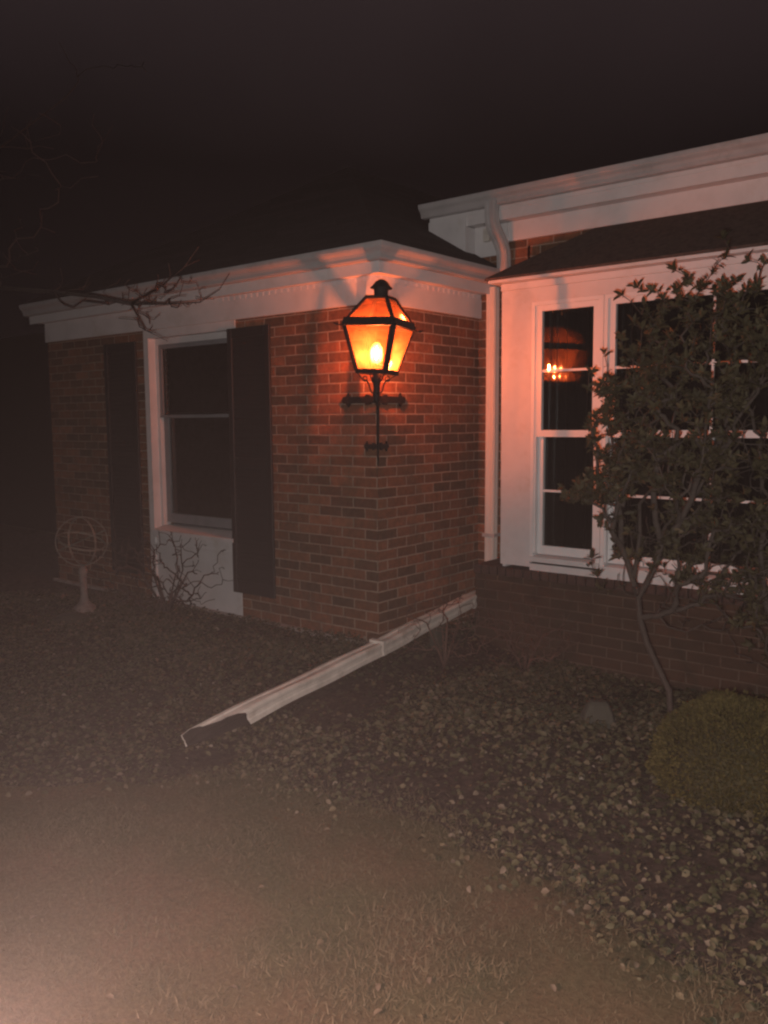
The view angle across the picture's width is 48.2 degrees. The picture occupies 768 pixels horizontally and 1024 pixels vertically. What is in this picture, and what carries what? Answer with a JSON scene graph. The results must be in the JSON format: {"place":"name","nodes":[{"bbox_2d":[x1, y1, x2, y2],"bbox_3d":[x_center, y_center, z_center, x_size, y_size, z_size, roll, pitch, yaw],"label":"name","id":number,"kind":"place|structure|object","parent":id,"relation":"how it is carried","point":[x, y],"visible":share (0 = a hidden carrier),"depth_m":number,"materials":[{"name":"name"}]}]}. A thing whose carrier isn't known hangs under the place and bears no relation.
{"place":"outdoors","nodes":[
{"label":"outdoors","id":0,"kind":"place"},
{"bbox_2d":[0,756,767,1023],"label":"lawn","id":1,"kind":"structure","parent":0,"point":[563,975],"depth_m":2.60,"materials":[{"name":"plant"}]},
{"bbox_2d":[22,791,730,1023],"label":"fallen leaves","id":2,"kind":"object","parent":1,"relation":"on","point":[378,985],"visible":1,"depth_m":2.32,"materials":[{"name":"brown plant"}]},
{"bbox_2d":[0,524,767,1008],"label":"ground","id":3,"kind":"structure","parent":0,"point":[28,560],"depth_m":3.87,"materials":[{"name":"soil"}]},
{"bbox_2d":[55,516,107,613],"bbox_3d":[-2.340,0.436,6.676,0.383,0.806,0.351,-4,7,-27],"label":"armillary sphere","id":4,"kind":"object","parent":3,"relation":"on","point":[84,604],"visible":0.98,"depth_m":6.66,"materials":[{"name":"grey metal"}]},
{"bbox_2d":[0,42,228,340],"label":"bare tree","id":5,"kind":"object","parent":3,"relation":"on","point":[78,294],"visible":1,"depth_m":5.69,"materials":[{"name":"brown plant"}]},
{"bbox_2d":[84,531,232,612],"bbox_3d":[-1.676,0.481,6.543,1.095,0.676,1.102,4,8,39],"label":"bare shrub","id":6,"kind":"object","parent":3,"relation":"on","point":[171,602],"visible":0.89,"depth_m":6.52,"materials":[{"name":"brown plant"}]},
{"bbox_2d":[181,590,476,746],"bbox_3d":[-0.088,0.852,5.046,0.101,0.318,2.866,4,7,34],"label":"downspout extension","id":7,"kind":"object","parent":3,"relation":"on","point":[254,708],"visible":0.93,"depth_m":4.64,"materials":[{"name":"white metal"}]},
{"bbox_2d":[0,586,767,1023],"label":"ground cover leaves","id":8,"kind":"object","parent":3,"relation":"on","point":[436,700],"visible":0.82,"depth_m":4.15,"materials":[{"name":"brown plant"}]},
{"bbox_2d":[0,133,767,698],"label":"brick house","id":9,"kind":"structure","parent":3,"relation":"on","point":[232,425],"depth_m":5.98,"materials":[{"name":"brick"}]},
{"bbox_2d":[143,320,242,615],"bbox_3d":[-1.463,-0.226,6.724,1.113,2.412,0.160,4,8,39],"label":"window","id":10,"kind":"structure","parent":9,"relation":"in","point":[158,422],"depth_m":6.93,"materials":[{"name":"white paint"}]},
{"bbox_2d":[333,279,423,464],"bbox_3d":[-0.023,-0.834,5.244,0.531,1.108,0.781,0,6,1],"label":"wall lantern","id":11,"kind":"object","parent":9,"relation":"attached to","point":[378,327],"depth_m":5.02,"materials":[{"name":"black metal"}]},
{"bbox_2d":[529,295,604,568],"bbox_3d":[1.189,-0.505,5.547,0.501,1.702,0.103,4,8,39],"label":"window","id":12,"kind":"structure","parent":9,"relation":"in","point":[538,552],"depth_m":5.60,"materials":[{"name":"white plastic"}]},
{"bbox_2d":[500,252,767,566],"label":"bay window","id":13,"kind":"structure","parent":9,"relation":"in","point":[517,298],"depth_m":5.68,"materials":[{"name":"white paint"}]},
{"bbox_2d":[599,277,767,585],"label":"window","id":14,"kind":"structure","parent":9,"relation":"in","point":[616,565],"depth_m":5.25,"materials":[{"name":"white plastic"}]},
{"bbox_2d":[398,589,500,667],"bbox_3d":[0.369,0.733,5.383,0.652,0.501,0.658,4,8,39],"label":"bare shrub","id":15,"kind":"object","parent":3,"relation":"on","point":[444,663],"visible":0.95,"depth_m":5.38,"materials":[{"name":"brown plant"}]},
{"bbox_2d":[476,598,581,672],"bbox_3d":[0.900,0.797,5.427,0.675,0.515,0.665,1,6,17],"label":"bare shrub","id":16,"kind":"object","parent":3,"relation":"on","point":[522,653],"visible":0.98,"depth_m":5.41,"materials":[{"name":"brown plant"}]},
{"bbox_2d":[579,699,616,729],"bbox_3d":[1.047,1.018,4.210,0.188,0.191,0.120,0,6,4],"label":"garden stone","id":17,"kind":"object","parent":3,"relation":"on","point":[600,710],"visible":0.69,"depth_m":4.16,"materials":[{"name":"grey stone"}]},
{"bbox_2d":[557,229,767,715],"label":"evergreen shrub","id":18,"kind":"object","parent":3,"relation":"on","point":[635,438],"visible":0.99,"depth_m":4.30,"materials":[{"name":"green plant"}]},
{"bbox_2d":[644,687,767,823],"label":"boxwood","id":19,"kind":"object","parent":3,"relation":"on","point":[718,757],"visible":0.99,"depth_m":3.30,"materials":[{"name":"green plant"}]},
{"bbox_2d":[709,320,767,669],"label":"evergreen shrub","id":20,"kind":"object","parent":3,"relation":"on","point":[756,620],"visible":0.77,"depth_m":4.21,"materials":[{"name":"green plant"}]},
{"bbox_2d":[0,0,767,338],"label":"sky","id":21,"kind":"structure","parent":0,"point":[238,106],"materials":[{"name":"black"}]}
]}

